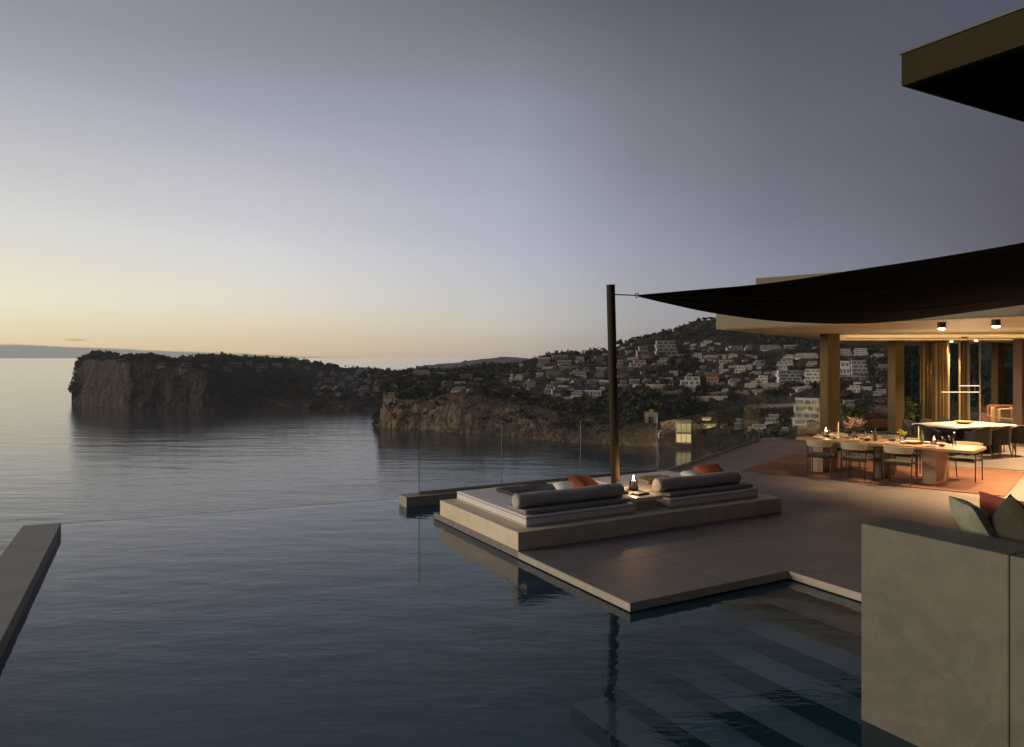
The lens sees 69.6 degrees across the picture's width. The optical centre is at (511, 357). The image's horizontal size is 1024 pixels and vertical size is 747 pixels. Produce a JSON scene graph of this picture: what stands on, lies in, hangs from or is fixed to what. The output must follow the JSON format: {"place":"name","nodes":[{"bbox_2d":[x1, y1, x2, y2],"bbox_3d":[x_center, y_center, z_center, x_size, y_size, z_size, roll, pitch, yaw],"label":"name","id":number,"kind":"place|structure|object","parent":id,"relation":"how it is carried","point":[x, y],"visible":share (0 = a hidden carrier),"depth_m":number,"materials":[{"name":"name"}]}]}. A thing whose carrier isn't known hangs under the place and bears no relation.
{"place":"outdoors","nodes":[
{"label":"outdoors","id":0,"kind":"place"},
{"bbox_2d":[15,577,599,746],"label":"swimming pool","id":1,"kind":"structure","parent":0,"point":[389,662],"depth_m":9.15,"materials":[{"name":"liquid"}]},
{"bbox_2d":[403,505,443,587],"bbox_3d":[-0.774,3.658,13.538,2.500,2.084,0.290,0,0,-29],"label":"ledge base","id":2,"kind":"object","parent":1,"relation":"on","point":[423,545],"visible":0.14,"depth_m":12.94,"materials":[{"name":"tile"}]},
{"bbox_2d":[571,582,860,746],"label":"pool steps","id":3,"kind":"structure","parent":1,"relation":"on","point":[770,664],"depth_m":7.62,"materials":[{"name":"tile"}]},
{"bbox_2d":[861,518,1023,746],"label":"stone parapet","id":4,"kind":"structure","parent":1,"relation":"on","point":[942,636],"depth_m":4.81,"materials":[{"name":"stone"}]},
{"bbox_2d":[0,358,716,555],"bbox_3d":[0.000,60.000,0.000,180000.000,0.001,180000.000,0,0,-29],"label":"sea","id":5,"kind":"structure","parent":0,"point":[64,458],"depth_m":442.78,"materials":[{"name":"liquid"}]},
{"bbox_2d":[71,356,397,410],"bbox_3d":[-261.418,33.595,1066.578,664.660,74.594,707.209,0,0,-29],"label":"headland","id":6,"kind":"structure","parent":5,"relation":"in","point":[129,385],"depth_m":857.83,"materials":[{"name":"stone"}]},
{"bbox_2d":[179,363,191,373],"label":"villa","id":7,"kind":"object","parent":6,"relation":"on","point":[183,369],"visible":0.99,"depth_m":860.23,"materials":[{"name":"grey concrete"}]},
{"bbox_2d":[67,349,398,402],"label":"headland scrub","id":8,"kind":"object","parent":6,"relation":"on","point":[199,359],"visible":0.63,"depth_m":944.85,"materials":[{"name":"green plant"}]},
{"bbox_2d":[376,321,1012,451],"bbox_3d":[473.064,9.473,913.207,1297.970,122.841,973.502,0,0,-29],"label":"promontory","id":9,"kind":"structure","parent":5,"relation":"in","point":[450,415],"depth_m":583.92,"materials":[{"name":"stone"}]},
{"bbox_2d":[412,370,430,375],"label":"villa","id":10,"kind":"object","parent":9,"relation":"on","point":[420,372],"visible":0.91,"depth_m":740.15,"materials":[{"name":"grey concrete"}]},
{"bbox_2d":[558,385,593,389],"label":"retaining wall","id":11,"kind":"structure","parent":9,"relation":"on","point":[567,387],"depth_m":620.36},
{"bbox_2d":[584,390,602,395],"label":"villa","id":12,"kind":"object","parent":9,"relation":"on","point":[594,392],"visible":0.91,"depth_m":586.06,"materials":[{"name":"white concrete"}]},
{"bbox_2d":[629,360,645,366],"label":"villa","id":13,"kind":"object","parent":9,"relation":"on","point":[638,363],"visible":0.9,"depth_m":691.79,"materials":[{"name":"paint"}]},
{"bbox_2d":[636,346,648,356],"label":"villa","id":14,"kind":"object","parent":9,"relation":"on","point":[642,350],"visible":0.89,"depth_m":724.38,"materials":[{"name":"white concrete"}]},
{"bbox_2d":[644,409,657,422],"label":"villa","id":15,"kind":"object","parent":9,"relation":"on","point":[651,415],"visible":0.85,"depth_m":520.77,"materials":[{"name":"paint"}]},
{"bbox_2d":[633,384,672,388],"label":"retaining wall","id":16,"kind":"structure","parent":9,"relation":"on","point":[655,386],"depth_m":599.18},
{"bbox_2d":[654,341,677,354],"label":"villa","id":17,"kind":"object","parent":9,"relation":"on","point":[665,347],"visible":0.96,"depth_m":735.80,"materials":[{"name":"white concrete"}]},
{"bbox_2d":[674,420,692,443],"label":"villa","id":18,"kind":"object","parent":9,"relation":"on","point":[683,431],"visible":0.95,"depth_m":489.37,"materials":[{"name":"paint"}]},
{"bbox_2d":[679,376,700,386],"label":"villa","id":19,"kind":"object","parent":9,"relation":"on","point":[692,381],"visible":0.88,"depth_m":599.45,"materials":[{"name":"white concrete"}]},
{"bbox_2d":[372,318,1012,448],"bbox_3d":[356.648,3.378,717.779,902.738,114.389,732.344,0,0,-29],"label":"hillside scrub","id":20,"kind":"object","parent":9,"relation":"on","point":[624,407],"visible":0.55,"depth_m":604.75,"materials":[{"name":"green plant"}]},
{"bbox_2d":[691,395,726,401],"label":"retaining wall","id":21,"kind":"structure","parent":9,"relation":"on","point":[706,398],"depth_m":572.88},
{"bbox_2d":[706,372,718,384],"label":"villa","id":22,"kind":"object","parent":9,"relation":"on","point":[711,378],"visible":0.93,"depth_m":599.62,"materials":[{"name":"concrete"}]},
{"bbox_2d":[747,424,767,431],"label":"villa","id":23,"kind":"object","parent":9,"relation":"on","point":[757,427],"visible":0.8,"depth_m":486.87,"materials":[{"name":"beige concrete"}]},
{"bbox_2d":[756,375,768,382],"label":"villa","id":24,"kind":"object","parent":9,"relation":"on","point":[763,378],"visible":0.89,"depth_m":583.04,"materials":[{"name":"white concrete"}]},
{"bbox_2d":[745,383,780,388],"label":"retaining wall","id":25,"kind":"structure","parent":9,"relation":"on","point":[762,385],"depth_m":573.72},
{"bbox_2d":[760,345,780,351],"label":"villa","id":26,"kind":"object","parent":9,"relation":"on","point":[768,347],"visible":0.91,"depth_m":704.99,"materials":[{"name":"white concrete"}]},
{"bbox_2d":[765,414,779,423],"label":"villa","id":27,"kind":"object","parent":9,"relation":"on","point":[771,418],"visible":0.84,"depth_m":489.11,"materials":[{"name":"stone"}]},
{"bbox_2d":[776,359,792,365],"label":"villa","id":28,"kind":"object","parent":9,"relation":"on","point":[785,362],"visible":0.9,"depth_m":646.81,"materials":[{"name":"white concrete"}]},
{"bbox_2d":[775,370,802,384],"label":"villa","id":29,"kind":"object","parent":9,"relation":"on","point":[782,376],"visible":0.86,"depth_m":574.51,"materials":[{"name":"paint"}]},
{"bbox_2d":[791,397,819,426],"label":"villa","id":30,"kind":"object","parent":9,"relation":"on","point":[805,410],"visible":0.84,"depth_m":468.39,"materials":[{"name":"white concrete"}]},
{"bbox_2d":[795,353,819,358],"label":"villa","id":31,"kind":"object","parent":9,"relation":"on","point":[806,355],"visible":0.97,"depth_m":648.04,"materials":[{"name":"white concrete"}]},
{"bbox_2d":[803,369,819,383],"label":"villa","id":32,"kind":"object","parent":9,"relation":"on","point":[812,375],"visible":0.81,"depth_m":564.18,"materials":[{"name":"paint"}]},
{"bbox_2d":[840,361,850,375],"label":"villa","id":33,"kind":"object","parent":9,"relation":"on","point":[844,367],"visible":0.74,"depth_m":582.14,"materials":[{"name":"paint"}]},
{"bbox_2d":[840,376,864,380],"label":"villa","id":34,"kind":"object","parent":9,"relation":"on","point":[845,378],"visible":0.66,"depth_m":561.65,"materials":[{"name":"grey concrete"}]},
{"bbox_2d":[850,360,867,375],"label":"villa","id":35,"kind":"object","parent":9,"relation":"on","point":[858,367],"visible":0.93,"depth_m":578.09,"materials":[{"name":"white concrete"}]},
{"bbox_2d":[853,348,868,355],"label":"villa","id":36,"kind":"object","parent":9,"relation":"on","point":[860,351],"visible":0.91,"depth_m":675.30,"materials":[{"name":"white concrete"}]},
{"bbox_2d":[0,499,860,746],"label":"pool walls","id":37,"kind":"structure","parent":0,"point":[580,644],"depth_m":11.54,"materials":[{"name":"tile"}]},
{"bbox_2d":[0,523,60,664],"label":"pool side wall","id":38,"kind":"structure","parent":37,"relation":"on","point":[26,556],"depth_m":8.56,"materials":[{"name":"stone"}]},
{"bbox_2d":[416,356,528,368],"bbox_3d":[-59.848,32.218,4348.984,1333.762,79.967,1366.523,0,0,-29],"label":"mountain","id":39,"kind":"structure","parent":0,"point":[503,360],"depth_m":3897.69,"materials":[{"name":"plant"}]},
{"bbox_2d":[0,0,1023,357],"label":"sky","id":40,"kind":"structure","parent":0,"point":[272,178],"materials":[{"name":"blue"}]},
{"bbox_2d":[542,365,598,368],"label":"road","id":41,"kind":"structure","parent":0,"point":[577,366],"depth_m":740.38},
{"bbox_2d":[547,377,602,381],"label":"road","id":42,"kind":"structure","parent":0,"point":[581,379],"depth_m":658.23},
{"bbox_2d":[627,354,682,359],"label":"road","id":43,"kind":"structure","parent":0,"point":[645,357],"depth_m":718.01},
{"bbox_2d":[627,371,705,378],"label":"road","id":44,"kind":"structure","parent":0,"point":[652,375],"depth_m":650.03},
{"bbox_2d":[637,386,811,395],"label":"road","id":45,"kind":"structure","parent":0,"point":[729,393],"depth_m":576.25,"materials":[{"name":"asphalt"}]},
{"bbox_2d":[434,429,1023,610],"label":"terrace","id":46,"kind":"structure","parent":0,"point":[812,529],"depth_m":10.18,"materials":[{"name":"stone"}]},
{"bbox_2d":[399,469,665,508],"bbox_3d":[0.693,2.517,14.356,5.980,0.194,0.360,0,0,-29],"label":"stone ledge","id":47,"kind":"object","parent":46,"relation":"on","point":[411,500],"visible":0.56,"depth_m":12.98,"materials":[{"name":"stone"}]},
{"bbox_2d":[418,483,501,493],"bbox_3d":[-0.925,1.839,13.470,1.670,1.160,0.040,0,0,-29],"label":"rail","id":48,"kind":"object","parent":47,"relation":"on","point":[459,488],"visible":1,"depth_m":13.44,"materials":[{"name":"metal"}]},
{"bbox_2d":[501,425,567,485],"bbox_3d":[0.588,1.839,14.319,1.800,1.160,0.040,0,0,-29],"label":"glass pane","id":49,"kind":"object","parent":47,"relation":"on","point":[533,481],"visible":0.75,"depth_m":14.10,"materials":[{"name":"glass"}]},
{"bbox_2d":[580,421,657,477],"bbox_3d":[2.236,1.839,15.244,1.980,1.160,0.040,0,0,-29],"label":"glass pane","id":50,"kind":"object","parent":47,"relation":"on","point":[622,473],"visible":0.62,"depth_m":15.08,"materials":[{"name":"glass"}]},
{"bbox_2d":[440,493,780,550],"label":"daybed platform","id":51,"kind":"structure","parent":46,"relation":"on","point":[513,535],"depth_m":10.54,"materials":[{"name":"stone"}]},
{"bbox_2d":[457,482,634,526],"bbox_3d":[0.458,2.181,11.181,1.857,0.154,2.187,0,0,-29],"label":"mattress","id":52,"kind":"object","parent":51,"relation":"on","point":[493,501],"visible":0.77,"depth_m":10.44,"materials":[{"name":"fabric"}]},
{"bbox_2d":[496,482,555,495],"bbox_3d":[0.321,2.063,11.591,0.960,0.072,0.629,0,0,-34],"label":"blanket","id":53,"kind":"object","parent":52,"relation":"on","point":[526,488],"visible":0.63,"depth_m":11.53,"materials":[{"name":"grey fabric"}]},
{"bbox_2d":[552,481,575,489],"bbox_3d":[0.874,2.000,11.315,0.440,0.132,0.440,0,10,-9],"label":"cushion","id":54,"kind":"object","parent":52,"relation":"on","point":[563,485],"visible":0.38,"depth_m":11.27,"materials":[{"name":"fabric"}]},
{"bbox_2d":[508,497,629,514],"bbox_3d":[0.828,2.075,10.498,1.760,0.057,0.500,0,0,-29],"label":"back pad","id":55,"kind":"object","parent":52,"relation":"on","point":[566,506],"visible":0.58,"depth_m":10.27,"materials":[{"name":"grey fabric"}]},
{"bbox_2d":[512,482,623,508],"bbox_3d":[0.822,1.947,10.438,1.802,0.213,0.222,0,0,-29],"label":"bolster","id":56,"kind":"object","parent":55,"relation":"on","point":[546,497],"visible":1,"depth_m":10.31,"materials":[{"name":"fabric"}]},
{"bbox_2d":[567,475,599,487],"bbox_3d":[1.142,1.939,11.247,0.500,0.162,0.460,8,20,-43],"label":"cushion","id":57,"kind":"object","parent":52,"relation":"on","point":[576,481],"visible":0.59,"depth_m":11.17,"materials":[{"name":"orange fabric"}]},
{"bbox_2d":[606,284,619,483],"bbox_3d":[1.651,0.553,11.698,0.298,3.418,0.315,0,0,8],"label":"mast","id":58,"kind":"object","parent":51,"relation":"on","point":[613,394],"visible":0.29,"depth_m":11.61,"materials":[{"name":"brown wood"}]},
{"bbox_2d":[615,242,1023,323],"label":"shade sail","id":59,"kind":"object","parent":58,"relation":"attached to","point":[981,280],"visible":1,"depth_m":10.91,"materials":[{"name":"fabric"}]},
{"bbox_2d":[622,487,662,509],"bbox_3d":[1.841,2.164,11.320,0.530,0.189,0.845,0,0,-29],"label":"table","id":60,"kind":"object","parent":51,"relation":"on","point":[645,501],"visible":0.57,"depth_m":11.02,"materials":[{"name":"white stone"}]},
{"bbox_2d":[628,475,638,490],"bbox_3d":[1.903,1.953,11.526,0.158,0.229,0.158,0,0,-29],"label":"candle lantern","id":61,"kind":"object","parent":60,"relation":"on","point":[633,484],"visible":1,"depth_m":11.49,"materials":[{"name":"clear glass"}]},
{"bbox_2d":[592,471,757,507],"bbox_3d":[2.647,2.181,12.409,1.877,0.154,2.187,0,0,-29],"label":"mattress","id":62,"kind":"object","parent":51,"relation":"on","point":[702,498],"visible":0.55,"depth_m":11.63,"materials":[{"name":"fabric"}]},
{"bbox_2d":[634,474,668,483],"bbox_3d":[2.422,2.065,12.541,0.641,0.068,0.410,0,0,-32],"label":"blanket","id":63,"kind":"object","parent":62,"relation":"on","point":[649,479],"visible":0.65,"depth_m":12.47,"materials":[{"name":"fabric"}]},
{"bbox_2d":[679,470,701,475],"bbox_3d":[3.072,1.982,12.343,0.440,0.145,0.360,0,14,-37],"label":"cushion","id":64,"kind":"object","parent":62,"relation":"on","point":[689,473],"visible":0.42,"depth_m":12.28,"materials":[{"name":"fabric"}]},
{"bbox_2d":[649,482,752,496],"bbox_3d":[3.026,2.075,11.732,1.760,0.057,0.500,0,0,-29],"label":"back pad","id":65,"kind":"object","parent":62,"relation":"on","point":[699,490],"visible":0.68,"depth_m":11.48,"materials":[{"name":"grey fabric"}]},
{"bbox_2d":[652,470,740,491],"bbox_3d":[2.945,1.948,11.652,1.712,0.213,0.222,0,0,-29],"label":"bolster","id":66,"kind":"object","parent":65,"relation":"on","point":[692,481],"visible":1,"depth_m":11.52,"materials":[{"name":"fabric"}]},
{"bbox_2d":[692,463,723,473],"bbox_3d":[3.356,1.940,12.410,0.500,0.167,0.440,-5,30,-17],"label":"cushion","id":67,"kind":"object","parent":62,"relation":"on","point":[708,468],"visible":0.52,"depth_m":12.40,"materials":[{"name":"orange fabric"}]},
{"bbox_2d":[518,552,860,611],"bbox_3d":[2.874,2.546,7.678,6.663,0.079,2.032,0,0,31],"label":"terrace edge","id":68,"kind":"object","parent":46,"relation":"attached to","point":[629,607],"visible":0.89,"depth_m":8.12,"materials":[{"name":"stone"}]},
{"bbox_2d":[718,411,741,453],"bbox_3d":[5.897,1.939,19.887,0.040,1.120,1.966,0,0,34],"label":"glass pane","id":69,"kind":"object","parent":46,"relation":"on","point":[729,449],"visible":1,"depth_m":19.23,"materials":[{"name":"glass"}]},
{"bbox_2d":[820,334,839,433],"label":"column","id":70,"kind":"structure","parent":46,"relation":"on","point":[829,382],"depth_m":21.84,"materials":[{"name":"paint"}]},
{"bbox_2d":[716,305,1023,345],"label":"roof","id":71,"kind":"structure","parent":70,"relation":"on","point":[972,326],"depth_m":18.70,"materials":[{"name":"paint"}]},
{"bbox_2d":[756,272,838,283],"bbox_3d":[15.977,-1.788,22.612,12.016,1.175,12.648,0,0,42],"label":"storey","id":72,"kind":"object","parent":71,"relation":"on","point":[771,279],"visible":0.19,"depth_m":21.41,"materials":[{"name":"paint"}]},
{"bbox_2d":[920,342,931,418],"bbox_3d":[13.842,0.981,24.610,0.439,3.039,0.190,0,0,0],"label":"curtain","id":73,"kind":"object","parent":71,"relation":"hanging from","point":[925,378],"visible":0.67,"depth_m":24.59,"materials":[{"name":"fabric"}]},
{"bbox_2d":[932,341,948,421],"bbox_3d":[13.965,0.981,24.009,0.552,3.039,0.190,0,0,0],"label":"curtain","id":74,"kind":"object","parent":71,"relation":"hanging from","point":[939,377],"visible":0.76,"depth_m":23.99,"materials":[{"name":"fabric"}]},
{"bbox_2d":[942,337,979,392],"bbox_3d":[11.770,0.181,19.253,0.980,1.463,0.233,0,0,0],"label":"pendant lamp","id":75,"kind":"object","parent":71,"relation":"hanging from","point":[972,372],"visible":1,"depth_m":19.31,"materials":[{"name":"metal"}]},
{"bbox_2d":[959,341,967,420],"bbox_3d":[15.162,0.976,24.703,0.291,3.049,0.183,0,0,28],"label":"curtain","id":76,"kind":"object","parent":71,"relation":"hanging from","point":[963,379],"visible":0.54,"depth_m":24.69,"materials":[{"name":"fabric"}]},
{"bbox_2d":[840,403,862,432],"bbox_3d":[11.250,1.996,24.620,0.818,1.006,0.802,0,0,-29],"label":"potted plant","id":77,"kind":"object","parent":46,"relation":"on","point":[846,412],"visible":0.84,"depth_m":24.48,"materials":[{"name":"green plant"}]},
{"bbox_2d":[854,408,887,429],"bbox_3d":[12.442,2.125,25.400,1.050,0.749,0.900,0,0,0],"label":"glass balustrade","id":78,"kind":"object","parent":46,"relation":"on","point":[871,417],"visible":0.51,"depth_m":25.02,"materials":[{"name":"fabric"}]},
{"bbox_2d":[741,454,1023,496],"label":"rug","id":79,"kind":"object","parent":46,"relation":"on","point":[998,482],"visible":0.75,"depth_m":15.53,"materials":[{"name":"carpet"}]},
{"bbox_2d":[806,439,837,476],"bbox_3d":[6.536,2.103,15.567,0.574,0.762,0.510,0,0,39],"label":"dining chair","id":80,"kind":"object","parent":79,"relation":"on","point":[822,444],"visible":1,"depth_m":15.43,"materials":[{"name":"fabric"}]},
{"bbox_2d":[840,441,874,481],"bbox_3d":[7.043,2.103,15.059,0.510,0.762,0.574,0,0,-42],"label":"dining chair","id":81,"kind":"object","parent":79,"relation":"on","point":[854,446],"visible":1,"depth_m":14.93,"materials":[{"name":"fabric"}]},
{"bbox_2d":[850,434,881,471],"bbox_3d":[7.887,2.103,16.352,0.510,0.762,0.574,0,0,-42],"label":"dining chair","id":82,"kind":"object","parent":79,"relation":"on","point":[869,451],"visible":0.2,"depth_m":16.32,"materials":[{"name":"gold metal"}]},
{"bbox_2d":[796,434,985,484],"bbox_3d":[7.804,2.116,15.366,1.000,0.733,3.400,0,0,-45],"label":"dining table","id":83,"kind":"object","parent":79,"relation":"on","point":[934,465],"visible":0.81,"depth_m":14.85,"materials":[{"name":"brown wood"}]},
{"bbox_2d":[844,417,867,438],"bbox_3d":[7.345,1.505,15.814,0.477,0.485,0.402,0,0,-29],"label":"flower vase","id":84,"kind":"object","parent":83,"relation":"on","point":[856,424],"visible":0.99,"depth_m":15.79,"materials":[{"name":"ceramic"}]},
{"bbox_2d":[883,445,917,486],"bbox_3d":[7.638,2.103,14.492,0.574,0.762,0.510,0,0,42],"label":"dining chair","id":85,"kind":"object","parent":79,"relation":"on","point":[897,450],"visible":1,"depth_m":14.35,"materials":[{"name":"fabric"}]},
{"bbox_2d":[893,437,920,475],"bbox_3d":[8.437,2.103,15.773,0.574,0.762,0.510,0,0,42],"label":"dining chair","id":86,"kind":"object","parent":79,"relation":"on","point":[910,455],"visible":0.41,"depth_m":15.70,"materials":[{"name":"fabric"}]},
{"bbox_2d":[948,441,982,482],"bbox_3d":[9.251,2.103,14.999,0.510,0.762,0.574,0,0,-39],"label":"dining chair","id":87,"kind":"object","parent":79,"relation":"on","point":[961,458],"visible":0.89,"depth_m":14.92,"materials":[{"name":"beige metal"}]},
{"bbox_2d":[887,341,903,434],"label":"column","id":88,"kind":"structure","parent":46,"relation":"on","point":[895,383],"depth_m":23.95,"materials":[{"name":"paint"}]},
{"bbox_2d":[902,419,917,451],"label":"tub chair","id":89,"kind":"object","parent":46,"relation":"on","point":[907,425],"visible":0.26,"depth_m":19.81,"materials":[{"name":"grey fabric"}]},
{"bbox_2d":[904,346,919,422],"bbox_3d":[13.786,1.050,25.400,0.626,2.900,0.060,0,0,0],"label":"glazed door","id":90,"kind":"structure","parent":46,"relation":"on","point":[919,369],"depth_m":25.37,"materials":[{"name":"brown glass"}]},
{"bbox_2d":[904,401,921,421],"bbox_3d":[13.497,1.955,24.888,0.967,1.089,0.716,0,0,-29],"label":"potted plant","id":91,"kind":"object","parent":46,"relation":"on","point":[912,412],"visible":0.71,"depth_m":24.69,"materials":[{"name":"green plant"}]},
{"bbox_2d":[913,424,941,442],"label":"tub chair","id":92,"kind":"object","parent":46,"relation":"on","point":[929,433],"visible":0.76,"depth_m":18.54,"materials":[{"name":"grey fabric"}]},
{"bbox_2d":[948,342,960,419],"bbox_3d":[14.589,0.985,24.300,0.405,3.030,0.060,0,0,0],"label":"glazed door","id":93,"kind":"structure","parent":46,"relation":"on","point":[959,380],"depth_m":24.27,"materials":[{"name":"clear glass"}]},
{"bbox_2d":[912,421,1016,455],"bbox_3d":[11.840,2.117,19.290,2.160,0.764,1.320,0,0,-22],"label":"dining table","id":94,"kind":"object","parent":46,"relation":"on","point":[948,429],"visible":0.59,"depth_m":18.87,"materials":[{"name":"white stone"}]},
{"bbox_2d":[967,342,980,421],"bbox_3d":[15.635,0.985,24.900,0.415,3.030,0.060,0,0,0],"label":"glazed door","id":95,"kind":"structure","parent":46,"relation":"on","point":[979,382],"depth_m":24.87,"materials":[{"name":"clear glass"}]},
{"bbox_2d":[962,427,992,458],"bbox_3d":[11.538,2.091,18.210,0.627,0.821,0.564,0,0,-22],"label":"tub chair","id":96,"kind":"object","parent":46,"relation":"on","point":[983,435],"visible":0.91,"depth_m":17.97,"materials":[{"name":"grey fabric"}]},
{"bbox_2d":[991,343,1003,404],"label":"column","id":97,"kind":"structure","parent":46,"relation":"on","point":[997,373],"depth_m":26.89,"materials":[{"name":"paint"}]},
{"bbox_2d":[983,426,1012,458],"bbox_3d":[12.179,2.091,18.443,0.627,0.821,0.564,0,0,-25],"label":"tub chair","id":98,"kind":"object","parent":46,"relation":"on","point":[1001,435],"visible":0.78,"depth_m":18.20,"materials":[{"name":"brown fabric"}]},
{"bbox_2d":[987,404,1012,422],"bbox_3d":[15.540,2.000,23.219,0.780,0.999,0.760,0,0,17],"label":"armchair","id":99,"kind":"object","parent":46,"relation":"on","point":[991,415],"visible":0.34,"depth_m":23.51,"materials":[{"name":"brown wood"}]},
{"bbox_2d":[994,406,1012,421],"bbox_3d":[15.417,2.000,22.617,0.780,0.999,0.760,0,0,-29],"label":"armchair","id":100,"kind":"object","parent":46,"relation":"on","point":[1004,413],"visible":0.44,"depth_m":22.74,"materials":[{"name":"brown wood"}]},
{"bbox_2d":[998,425,1023,456],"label":"tub chair","id":101,"kind":"object","parent":46,"relation":"on","point":[1017,434],"visible":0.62,"depth_m":18.46,"materials":[{"name":"brown fabric"}]},
{"bbox_2d":[1013,339,1023,425],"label":"column","id":102,"kind":"structure","parent":46,"relation":"on","point":[1018,382],"depth_m":21.42,"materials":[{"name":"brown wood"}]},
{"bbox_2d":[703,354,764,358],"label":"road","id":103,"kind":"structure","parent":0,"point":[727,355],"depth_m":683.97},
{"bbox_2d":[747,403,795,408],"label":"road","id":104,"kind":"structure","parent":0,"point":[770,405],"depth_m":539.74,"materials":[{"name":"asphalt"}]},
{"bbox_2d":[899,6,1023,121],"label":"roof overhang","id":105,"kind":"object","parent":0,"point":[980,65],"visible":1,"depth_m":6.70,"materials":[{"name":"metal"}]},
{"bbox_2d":[970,407,990,422],"bbox_3d":[17.107,2.125,26.000,1.500,0.749,0.900,0,0,0],"label":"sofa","id":106,"kind":"object","parent":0,"point":[973,413],"visible":0.32,"depth_m":26.14,"materials":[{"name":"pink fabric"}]},
{"bbox_3d":[4.353,2.620,4.380,1.500,2.760,3.399,0,0,-29],"label":"built in sofa","id":107,"kind":"object","parent":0,"visible":0},
{"bbox_2d":[949,496,997,537],"bbox_3d":[3.288,1.195,5.216,0.166,0.400,0.440,-31,-6,11],"label":"cushion","id":108,"kind":"object","parent":107,"relation":"on","point":[969,517],"visible":0.61,"depth_m":5.08,"materials":[{"name":"green fabric"}]},
{"bbox_2d":[979,491,1023,516],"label":"cushion","id":109,"kind":"object","parent":107,"relation":"on","point":[990,504],"visible":0.18,"depth_m":5.36,"materials":[{"name":"red fabric"}]},
{"bbox_2d":[988,494,1023,542],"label":"cushion","id":110,"kind":"object","parent":107,"relation":"on","point":[1006,518],"visible":0.52,"depth_m":4.92,"materials":[{"name":"green fabric"}]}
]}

